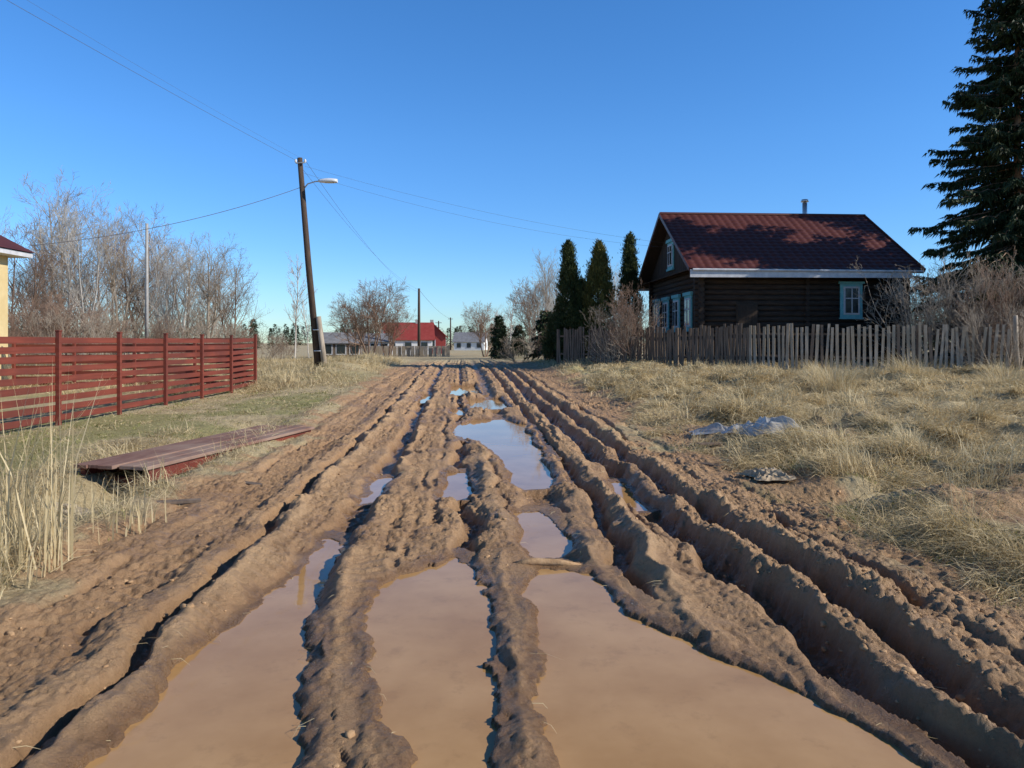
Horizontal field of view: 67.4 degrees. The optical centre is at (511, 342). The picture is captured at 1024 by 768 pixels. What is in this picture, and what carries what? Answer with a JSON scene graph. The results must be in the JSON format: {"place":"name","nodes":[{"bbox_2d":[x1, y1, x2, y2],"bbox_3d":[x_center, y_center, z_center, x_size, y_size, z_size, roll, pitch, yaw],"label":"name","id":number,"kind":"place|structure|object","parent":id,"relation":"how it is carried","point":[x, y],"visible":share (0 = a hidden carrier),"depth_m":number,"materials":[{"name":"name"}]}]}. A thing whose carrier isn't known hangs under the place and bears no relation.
{"place":"outdoors","nodes":[
{"label":"outdoors","id":0,"kind":"place"},
{"bbox_2d":[0,235,33,252],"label":"hip roof","id":1,"kind":"structure","parent":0,"point":[5,243],"depth_m":26.97,"materials":[{"name":"red metal"}]},
{"bbox_2d":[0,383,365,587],"bbox_3d":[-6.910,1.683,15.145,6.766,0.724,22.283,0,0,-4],"label":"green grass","id":2,"kind":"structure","parent":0,"point":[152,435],"depth_m":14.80,"materials":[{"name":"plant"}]},
{"bbox_2d":[0,343,1023,767],"bbox_3d":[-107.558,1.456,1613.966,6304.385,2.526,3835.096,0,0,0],"label":"ground","id":3,"kind":"structure","parent":0,"point":[780,637],"depth_m":5.56,"materials":[{"name":"brown soil"}]},
{"bbox_2d":[0,255,7,387],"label":"walls","id":4,"kind":"structure","parent":3,"relation":"on","point":[3,296],"depth_m":26.96,"materials":[{"name":"paint"}]},
{"bbox_2d":[0,248,32,257],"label":"eaves soffit","id":5,"kind":"structure","parent":4,"relation":"on","point":[9,253],"depth_m":26.93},
{"bbox_2d":[0,449,50,542],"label":"dry reeds","id":6,"kind":"object","parent":3,"relation":"on","point":[22,495],"visible":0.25,"depth_m":7.71,"materials":[{"name":"beige plant"}]},
{"bbox_2d":[8,287,44,368],"bbox_3d":[-24.922,-0.576,37.676,3.599,4.436,3.726,0,0,-4],"label":"bare shrub","id":7,"kind":"object","parent":3,"relation":"on","point":[14,325],"visible":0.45,"depth_m":37.92,"materials":[{"name":"brown plant"}]},
{"bbox_2d":[4,219,64,354],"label":"bare alder tree","id":8,"kind":"object","parent":3,"relation":"on","point":[40,274],"visible":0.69,"depth_m":50.15,"materials":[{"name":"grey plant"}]},
{"bbox_2d":[0,496,73,590],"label":"dry reeds","id":9,"kind":"object","parent":3,"relation":"on","point":[27,560],"visible":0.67,"depth_m":5.23,"materials":[{"name":"beige plant"}]},
{"bbox_2d":[8,290,71,354],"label":"bare shrub","id":10,"kind":"object","parent":3,"relation":"on","point":[24,307],"visible":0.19,"depth_m":43.93,"materials":[{"name":"brown plant"}]},
{"bbox_2d":[8,281,87,365],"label":"bare shrub","id":11,"kind":"object","parent":3,"relation":"on","point":[55,310],"visible":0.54,"depth_m":42.31,"materials":[{"name":"brown plant"}]},
{"bbox_2d":[0,357,112,569],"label":"dry reeds","id":12,"kind":"object","parent":3,"relation":"on","point":[45,529],"visible":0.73,"depth_m":5.52,"materials":[{"name":"beige plant"}]},
{"bbox_2d":[9,289,104,354],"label":"bare shrub","id":13,"kind":"object","parent":3,"relation":"on","point":[56,319],"visible":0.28,"depth_m":43.89,"materials":[{"name":"brown plant"}]},
{"bbox_2d":[8,166,122,353],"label":"bare alder tree","id":14,"kind":"object","parent":3,"relation":"on","point":[50,236],"visible":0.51,"depth_m":55.29,"materials":[{"name":"grey plant"}]},
{"bbox_2d":[9,304,129,365],"bbox_3d":[-23.046,-0.301,40.042,5.567,3.724,5.774,0,0,-27],"label":"bare shrub","id":15,"kind":"object","parent":3,"relation":"on","point":[93,333],"visible":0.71,"depth_m":39.74,"materials":[{"name":"brown plant"}]},
{"bbox_2d":[11,181,129,354],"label":"bare alder tree","id":16,"kind":"object","parent":3,"relation":"on","point":[68,289],"visible":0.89,"depth_m":52.05,"materials":[{"name":"grey plant"}]},
{"bbox_2d":[37,199,141,354],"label":"bare alder tree","id":17,"kind":"object","parent":3,"relation":"on","point":[88,288],"visible":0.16,"depth_m":61.52,"materials":[{"name":"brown plant"}]},
{"bbox_2d":[65,304,132,354],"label":"bare shrub","id":18,"kind":"object","parent":3,"relation":"on","point":[88,315],"visible":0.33,"depth_m":44.14,"materials":[{"name":"brown plant"}]},
{"bbox_2d":[52,202,163,354],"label":"bare alder tree","id":19,"kind":"object","parent":3,"relation":"on","point":[118,262],"visible":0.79,"depth_m":54.50,"materials":[{"name":"grey plant"}]},
{"bbox_2d":[72,309,178,359],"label":"bare shrub","id":20,"kind":"object","parent":3,"relation":"on","point":[132,323],"visible":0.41,"depth_m":45.07,"materials":[{"name":"brown plant"}]},
{"bbox_2d":[87,473,166,540],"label":"dry reeds","id":21,"kind":"object","parent":3,"relation":"on","point":[140,522],"visible":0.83,"depth_m":6.58,"materials":[{"name":"beige plant"}]},
{"bbox_2d":[0,330,256,430],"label":"red slatted fence","id":22,"kind":"object","parent":3,"relation":"on","point":[230,356],"visible":0.94,"depth_m":17.79,"materials":[{"name":"red paint"}]},
{"bbox_2d":[93,243,188,354],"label":"bare alder tree","id":23,"kind":"object","parent":3,"relation":"on","point":[120,292],"visible":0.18,"depth_m":60.12,"materials":[{"name":"brown plant"}]},
{"bbox_2d":[89,208,193,358],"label":"bare alder tree","id":24,"kind":"object","parent":3,"relation":"on","point":[159,246],"visible":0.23,"depth_m":65.42,"materials":[{"name":"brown plant"}]},
{"bbox_2d":[87,200,197,353],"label":"bare alder tree","id":25,"kind":"object","parent":3,"relation":"on","point":[125,277],"visible":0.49,"depth_m":57.59,"materials":[{"name":"grey plant"}]},
{"bbox_2d":[145,223,148,337],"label":"utility pole","id":26,"kind":"object","parent":3,"relation":"on","point":[146,288],"visible":0.79,"depth_m":45.93,"materials":[{"name":"grey concrete"}]},
{"bbox_2d":[0,418,296,595],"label":"dry grass","id":27,"kind":"structure","parent":3,"relation":"on","point":[132,447],"depth_m":8.41,"materials":[{"name":"plant"}]},
{"bbox_2d":[125,457,175,494],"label":"dry reeds","id":28,"kind":"object","parent":3,"relation":"on","point":[140,482],"visible":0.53,"depth_m":8.18,"materials":[{"name":"beige plant"}]},
{"bbox_2d":[139,312,194,359],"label":"bare shrub","id":29,"kind":"object","parent":3,"relation":"on","point":[158,331],"visible":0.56,"depth_m":45.55,"materials":[{"name":"brown plant"}]},
{"bbox_2d":[120,213,221,358],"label":"bare alder tree","id":30,"kind":"object","parent":3,"relation":"on","point":[165,301],"visible":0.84,"depth_m":55.40,"materials":[{"name":"grey plant"}]},
{"bbox_2d":[0,373,372,598],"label":"dry grass","id":31,"kind":"structure","parent":3,"relation":"on","point":[244,412],"depth_m":15.56,"materials":[{"name":"plant"}]},
{"bbox_2d":[140,233,244,343],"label":"bare alder tree","id":32,"kind":"object","parent":3,"relation":"on","point":[182,274],"visible":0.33,"depth_m":63.32,"materials":[{"name":"brown plant"}]},
{"bbox_2d":[74,425,313,488],"bbox_3d":[-4.457,1.646,11.569,1.094,0.345,4.764,0,0,11],"label":"plank footbridge","id":33,"kind":"object","parent":3,"relation":"on","point":[188,453],"visible":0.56,"depth_m":10.31,"materials":[{"name":"red paint"}]},
{"bbox_2d":[0,351,409,394],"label":"dry grass","id":34,"kind":"structure","parent":3,"relation":"on","point":[303,366],"depth_m":30.15,"materials":[{"name":"plant"}]},
{"bbox_2d":[164,318,252,358],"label":"bare shrub","id":35,"kind":"object","parent":3,"relation":"on","point":[225,332],"visible":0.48,"depth_m":47.37,"materials":[{"name":"brown plant"}]},
{"bbox_2d":[178,279,243,337],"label":"bare alder tree","id":36,"kind":"object","parent":3,"relation":"on","point":[211,314],"visible":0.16,"depth_m":66.11,"materials":[{"name":"brown plant"}]},
{"bbox_2d":[85,539,345,767],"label":"puddle water","id":37,"kind":"structure","parent":3,"relation":"on","point":[227,699],"depth_m":3.58,"materials":[{"name":"liquid"}]},
{"bbox_2d":[174,229,256,343],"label":"bare alder tree","id":38,"kind":"object","parent":3,"relation":"on","point":[210,296],"visible":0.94,"depth_m":53.74,"materials":[{"name":"grey plant"}]},
{"bbox_2d":[199,246,270,337],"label":"bare alder tree","id":39,"kind":"object","parent":3,"relation":"on","point":[235,302],"visible":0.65,"depth_m":59.80,"materials":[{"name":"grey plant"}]},
{"bbox_2d":[220,331,289,359],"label":"bare shrub","id":40,"kind":"object","parent":3,"relation":"on","point":[280,343],"visible":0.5,"depth_m":54.81,"materials":[{"name":"brown plant"}]},
{"bbox_2d":[284,254,317,358],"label":"bare birch tree","id":41,"kind":"object","parent":3,"relation":"on","point":[295,310],"visible":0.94,"depth_m":57.50,"materials":[{"name":"grey plant"}]},
{"bbox_2d":[295,157,337,365],"bbox_3d":[-8.349,-3.289,32.913,1.865,9.339,0.530,0,0,10],"label":"street lamp","id":42,"kind":"object","parent":3,"relation":"on","point":[319,350],"visible":0.96,"depth_m":32.88,"materials":[{"name":"brown wood"}]},
{"bbox_2d":[323,332,364,356],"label":"grey shed","id":43,"kind":"structure","parent":3,"relation":"on","point":[332,346],"depth_m":80.33,"materials":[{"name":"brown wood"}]},
{"bbox_2d":[328,296,379,354],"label":"bare willow tree","id":44,"kind":"object","parent":3,"relation":"on","point":[356,333],"visible":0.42,"depth_m":75.55,"materials":[{"name":"brown plant"}]},
{"bbox_2d":[323,273,409,353],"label":"bare willow tree","id":45,"kind":"object","parent":3,"relation":"on","point":[372,308],"visible":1,"depth_m":71.56,"materials":[{"name":"brown plant"}]},
{"bbox_2d":[358,478,392,503],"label":"puddle water","id":46,"kind":"structure","parent":3,"relation":"on","point":[377,486],"depth_m":8.78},
{"bbox_2d":[360,295,416,356],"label":"bare willow tree","id":47,"kind":"object","parent":3,"relation":"on","point":[391,330],"visible":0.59,"depth_m":75.64,"materials":[{"name":"brown plant"}]},
{"bbox_2d":[362,346,449,355],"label":"board fence","id":48,"kind":"object","parent":3,"relation":"on","point":[425,350],"visible":0.44,"depth_m":88.03,"materials":[{"name":"grey wood"}]},
{"bbox_2d":[392,340,431,354],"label":"walls","id":49,"kind":"structure","parent":3,"relation":"on","point":[401,343],"depth_m":102.00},
{"bbox_2d":[381,322,434,340],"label":"roof","id":50,"kind":"structure","parent":49,"relation":"on","point":[427,331],"depth_m":103.46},
{"bbox_2d":[364,558,497,767],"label":"puddle water","id":51,"kind":"structure","parent":3,"relation":"on","point":[430,632],"depth_m":3.91,"materials":[{"name":"liquid"}]},
{"bbox_2d":[430,320,447,353],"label":"red barn","id":52,"kind":"structure","parent":3,"relation":"on","point":[440,337],"depth_m":110.36,"materials":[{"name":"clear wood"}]},
{"bbox_2d":[448,317,452,349],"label":"utility pole","id":53,"kind":"object","parent":3,"relation":"on","point":[450,332],"visible":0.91,"depth_m":169.85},
{"bbox_2d":[7,0,668,317],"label":"overhead wires","id":54,"kind":"object","parent":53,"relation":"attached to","point":[267,198],"visible":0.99,"depth_m":30.83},
{"bbox_2d":[442,473,472,499],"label":"puddle water","id":55,"kind":"structure","parent":3,"relation":"on","point":[458,487],"depth_m":8.85,"materials":[{"name":"liquid"}]},
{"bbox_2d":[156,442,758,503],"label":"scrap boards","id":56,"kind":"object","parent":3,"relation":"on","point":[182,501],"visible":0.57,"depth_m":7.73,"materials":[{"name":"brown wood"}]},
{"bbox_2d":[454,341,487,349],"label":"walls","id":57,"kind":"structure","parent":3,"relation":"on","point":[463,345],"depth_m":162.09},
{"bbox_2d":[452,332,488,341],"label":"roof","id":58,"kind":"structure","parent":57,"relation":"on","point":[459,337],"depth_m":163.21,"materials":[{"name":"metal"}]},
{"bbox_2d":[460,300,509,356],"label":"bare tree","id":59,"kind":"object","parent":3,"relation":"on","point":[482,325],"visible":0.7,"depth_m":84.42,"materials":[{"name":"brown plant"}]},
{"bbox_2d":[8,288,963,349],"bbox_3d":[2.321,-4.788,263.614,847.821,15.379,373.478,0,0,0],"label":"distant forest","id":60,"kind":"object","parent":3,"relation":"on","point":[254,325],"visible":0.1,"depth_m":385.58,"materials":[{"name":"green plant"}]},
{"bbox_2d":[466,399,507,408],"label":"puddle water","id":61,"kind":"structure","parent":3,"relation":"on","point":[492,404],"depth_m":19.87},
{"bbox_2d":[488,315,514,358],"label":"spruce tree","id":62,"kind":"object","parent":3,"relation":"on","point":[498,331],"visible":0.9,"depth_m":67.63,"materials":[{"name":"green plant"}]},
{"bbox_2d":[453,419,553,489],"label":"puddle water","id":63,"kind":"structure","parent":3,"relation":"on","point":[513,448],"depth_m":11.99,"materials":[{"name":"liquid"}]},
{"bbox_2d":[5,383,1023,767],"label":"mud clods","id":64,"kind":"object","parent":3,"relation":"on","point":[823,649],"visible":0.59,"depth_m":4.57,"materials":[{"name":"soil"}]},
{"bbox_2d":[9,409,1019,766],"bbox_3d":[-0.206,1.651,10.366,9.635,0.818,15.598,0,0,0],"label":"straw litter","id":65,"kind":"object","parent":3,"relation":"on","point":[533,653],"visible":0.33,"depth_m":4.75,"materials":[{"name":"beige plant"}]},
{"bbox_2d":[499,335,539,362],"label":"bare shrub","id":66,"kind":"object","parent":3,"relation":"on","point":[510,352],"visible":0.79,"depth_m":47.58,"materials":[{"name":"brown plant"}]},
{"bbox_2d":[510,325,529,356],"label":"spruce tree","id":67,"kind":"object","parent":3,"relation":"on","point":[516,334],"visible":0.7,"depth_m":71.72,"materials":[{"name":"green plant"}]},
{"bbox_2d":[505,279,551,356],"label":"bare tree","id":68,"kind":"object","parent":3,"relation":"on","point":[522,308],"visible":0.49,"depth_m":69.29,"materials":[{"name":"brown plant"}]},
{"bbox_2d":[524,310,551,359],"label":"spruce tree","id":69,"kind":"object","parent":3,"relation":"on","point":[541,323],"visible":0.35,"depth_m":46.77,"materials":[{"name":"green plant"}]},
{"bbox_2d":[509,248,568,356],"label":"bare tree","id":70,"kind":"object","parent":3,"relation":"on","point":[544,288],"visible":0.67,"depth_m":61.14,"materials":[{"name":"brown plant"}]},
{"bbox_2d":[514,512,572,557],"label":"puddle water","id":71,"kind":"structure","parent":3,"relation":"on","point":[543,536],"depth_m":6.52,"materials":[{"name":"liquid"}]},
{"bbox_2d":[512,558,580,565],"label":"muddy branch","id":72,"kind":"object","parent":3,"relation":"on","point":[543,561],"visible":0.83,"depth_m":5.60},
{"bbox_2d":[539,312,563,361],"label":"thuja tree","id":73,"kind":"object","parent":3,"relation":"on","point":[547,350],"visible":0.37,"depth_m":40.71,"materials":[{"name":"green plant"}]},
{"bbox_2d":[548,239,588,359],"bbox_3d":[3.028,-2.163,39.973,2.122,6.653,2.044,0,0,27],"label":"thuja tree","id":74,"kind":"object","parent":3,"relation":"on","point":[566,311],"visible":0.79,"depth_m":39.63,"materials":[{"name":"green plant"}]},
{"bbox_2d":[575,238,618,359],"bbox_3d":[4.533,-2.213,40.019,2.725,6.559,2.712,0,0,44],"label":"thuja tree","id":75,"kind":"object","parent":3,"relation":"on","point":[599,279],"visible":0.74,"depth_m":39.57,"materials":[{"name":"green plant"}]},
{"bbox_2d":[580,296,665,363],"bbox_3d":[4.831,-0.389,34.105,3.748,3.323,3.613,0,0,-44],"label":"bare shrub","id":76,"kind":"object","parent":3,"relation":"on","point":[607,352],"visible":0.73,"depth_m":33.55,"materials":[{"name":"brown plant"}]},
{"bbox_2d":[611,482,647,510],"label":"puddle water","id":77,"kind":"structure","parent":3,"relation":"on","point":[623,492],"depth_m":8.66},
{"bbox_2d":[615,231,645,359],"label":"thuja tree","id":78,"kind":"object","parent":3,"relation":"on","point":[630,265],"visible":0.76,"depth_m":42.66,"materials":[{"name":"green plant"}]},
{"bbox_2d":[600,276,663,362],"bbox_3d":[5.115,-0.921,33.283,2.946,4.035,3.049,0,0,17],"label":"bare shrub","id":79,"kind":"object","parent":3,"relation":"on","point":[625,307],"visible":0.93,"depth_m":33.16,"materials":[{"name":"brown plant"}]},
{"bbox_2d":[522,569,922,767],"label":"puddle water","id":80,"kind":"structure","parent":3,"relation":"on","point":[617,687],"depth_m":3.46,"materials":[{"name":"liquid"}]},
{"bbox_2d":[689,415,827,436],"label":"plastic sheet litter","id":81,"kind":"object","parent":3,"relation":"on","point":[770,423],"visible":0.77,"depth_m":11.54,"materials":[{"name":"grey"}]},
{"bbox_2d":[736,467,795,480],"bbox_3d":[2.952,1.495,8.906,0.494,0.110,0.643,0,0,-12],"label":"crumpled rag","id":82,"kind":"object","parent":3,"relation":"on","point":[763,474],"visible":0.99,"depth_m":8.82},
{"bbox_2d":[518,354,1023,396],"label":"dry grass","id":83,"kind":"structure","parent":3,"relation":"on","point":[552,362],"depth_m":26.06,"materials":[{"name":"plant"}]},
{"bbox_2d":[556,322,1010,371],"bbox_3d":[9.345,0.262,31.323,18.537,2.094,2.498,0,0,33],"label":"picket fence","id":84,"kind":"object","parent":3,"relation":"on","point":[658,345],"visible":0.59,"depth_m":29.42,"materials":[{"name":"grey wood"}]},
{"bbox_2d":[551,357,1023,612],"bbox_3d":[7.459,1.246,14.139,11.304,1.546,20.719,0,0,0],"label":"dry grass","id":85,"kind":"structure","parent":3,"relation":"on","point":[833,466],"depth_m":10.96,"materials":[{"name":"plant"}]},
{"bbox_2d":[794,352,877,395],"bbox_3d":[8.571,0.905,20.613,2.554,1.379,2.540,0,0,0],"label":"grass tussock","id":86,"kind":"object","parent":3,"relation":"on","point":[823,383],"depth_m":20.35,"materials":[{"name":"plant"}]},
{"bbox_2d":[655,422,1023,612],"bbox_3d":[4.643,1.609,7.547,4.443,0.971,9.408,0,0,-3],"label":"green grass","id":87,"kind":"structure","parent":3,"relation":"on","point":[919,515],"depth_m":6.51,"materials":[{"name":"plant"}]},
{"bbox_2d":[879,351,947,377],"bbox_3d":[12.475,0.645,24.021,2.537,1.175,2.547,0,0,0],"label":"grass tussock","id":88,"kind":"object","parent":3,"relation":"on","point":[907,365],"depth_m":23.75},
{"bbox_2d":[894,290,953,360],"bbox_3d":[17.576,-0.778,32.866,2.634,3.607,2.726,0,0,36],"label":"bare shrub","id":89,"kind":"object","parent":3,"relation":"on","point":[913,305],"visible":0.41,"depth_m":32.79,"materials":[{"name":"brown plant"}]},
{"bbox_2d":[850,248,1023,366],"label":"bare shrub","id":90,"kind":"object","parent":3,"relation":"on","point":[932,310],"visible":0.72,"depth_m":30.28,"materials":[{"name":"brown plant"}]},
{"bbox_2d":[893,260,1023,366],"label":"bare shrub","id":91,"kind":"object","parent":3,"relation":"on","point":[943,299],"visible":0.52,"depth_m":29.58,"materials":[{"name":"brown plant"}]},
{"bbox_2d":[896,0,1023,364],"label":"spruce tree","id":92,"kind":"object","parent":3,"relation":"on","point":[997,195],"visible":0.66,"depth_m":32.77,"materials":[{"name":"green plant"}]},
{"bbox_2d":[910,244,1016,363],"bbox_3d":[19.534,-1.541,33.408,4.479,5.520,4.636,0,0,-7],"label":"bare shrub","id":93,"kind":"object","parent":3,"relation":"on","point":[937,287],"visible":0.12,"depth_m":33.49,"materials":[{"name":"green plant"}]},
{"bbox_2d":[939,246,1023,367],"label":"bare shrub","id":94,"kind":"object","parent":3,"relation":"on","point":[992,298],"visible":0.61,"depth_m":29.14,"materials":[{"name":"brown plant"}]},
{"bbox_2d":[950,299,1023,370],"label":"bare shrub","id":95,"kind":"object","parent":3,"relation":"on","point":[1004,343],"visible":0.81,"depth_m":27.42,"materials":[{"name":"brown plant"}]},
{"bbox_2d":[956,366,1023,387],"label":"grass tussock","id":96,"kind":"object","parent":3,"relation":"on","point":[994,379],"depth_m":21.99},
{"bbox_2d":[971,353,1023,378],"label":"grass tussock","id":97,"kind":"object","parent":3,"relation":"on","point":[1003,370],"depth_m":24.55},
{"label":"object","id":98,"kind":"object","parent":3,"relation":"on","visible":0},
{"bbox_2d":[643,232,689,284],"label":"gable boards","id":99,"kind":"object","parent":98,"relation":"on","point":[660,273],"visible":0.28,"depth_m":40.03,"materials":[{"name":"wood"}]},
{"bbox_2d":[649,272,910,363],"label":"log walls","id":100,"kind":"structure","parent":98,"relation":"on","point":[796,302],"depth_m":34.89,"materials":[{"name":"wood"}]},
{"bbox_2d":[736,304,757,329],"bbox_3d":[10.607,-1.180,34.650,1.000,1.200,0.085,0,0,-4],"label":"boarded opening","id":101,"kind":"object","parent":100,"relation":"attached to","point":[746,315],"visible":0.71,"depth_m":34.61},
{"bbox_2d":[654,244,859,328],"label":"window frames","id":102,"kind":"structure","parent":100,"relation":"in","point":[689,299],"depth_m":35.96,"materials":[{"name":"wood"}]},
{"bbox_2d":[654,246,857,326],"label":"window panes","id":103,"kind":"object","parent":102,"relation":"in","point":[848,302],"visible":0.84,"depth_m":35.71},
{"bbox_2d":[652,238,864,332],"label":"window casings","id":104,"kind":"object","parent":100,"relation":"attached to","point":[843,284],"depth_m":35.41,"materials":[{"name":"wood"}]},
{"bbox_2d":[639,268,923,290],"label":"fascia and gutter","id":105,"kind":"structure","parent":100,"relation":"on","point":[786,273],"depth_m":33.94,"materials":[{"name":"metal"}]},
{"bbox_2d":[639,218,924,288],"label":"roof deck","id":106,"kind":"structure","parent":100,"relation":"on","point":[660,234],"depth_m":41.02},
{"bbox_2d":[638,212,925,279],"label":"ridge and verge caps","id":107,"kind":"structure","parent":106,"relation":"on","point":[734,214],"depth_m":38.95,"materials":[{"name":"red metal"}]},
{"bbox_2d":[661,214,924,269],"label":"roof front slope","id":108,"kind":"structure","parent":106,"relation":"on","point":[768,241],"depth_m":36.33,"materials":[{"name":"red metal"}]},
{"bbox_2d":[0,0,1023,342],"label":"sky","id":109,"kind":"structure","parent":0,"point":[606,117],"materials":[{"name":"blue"}]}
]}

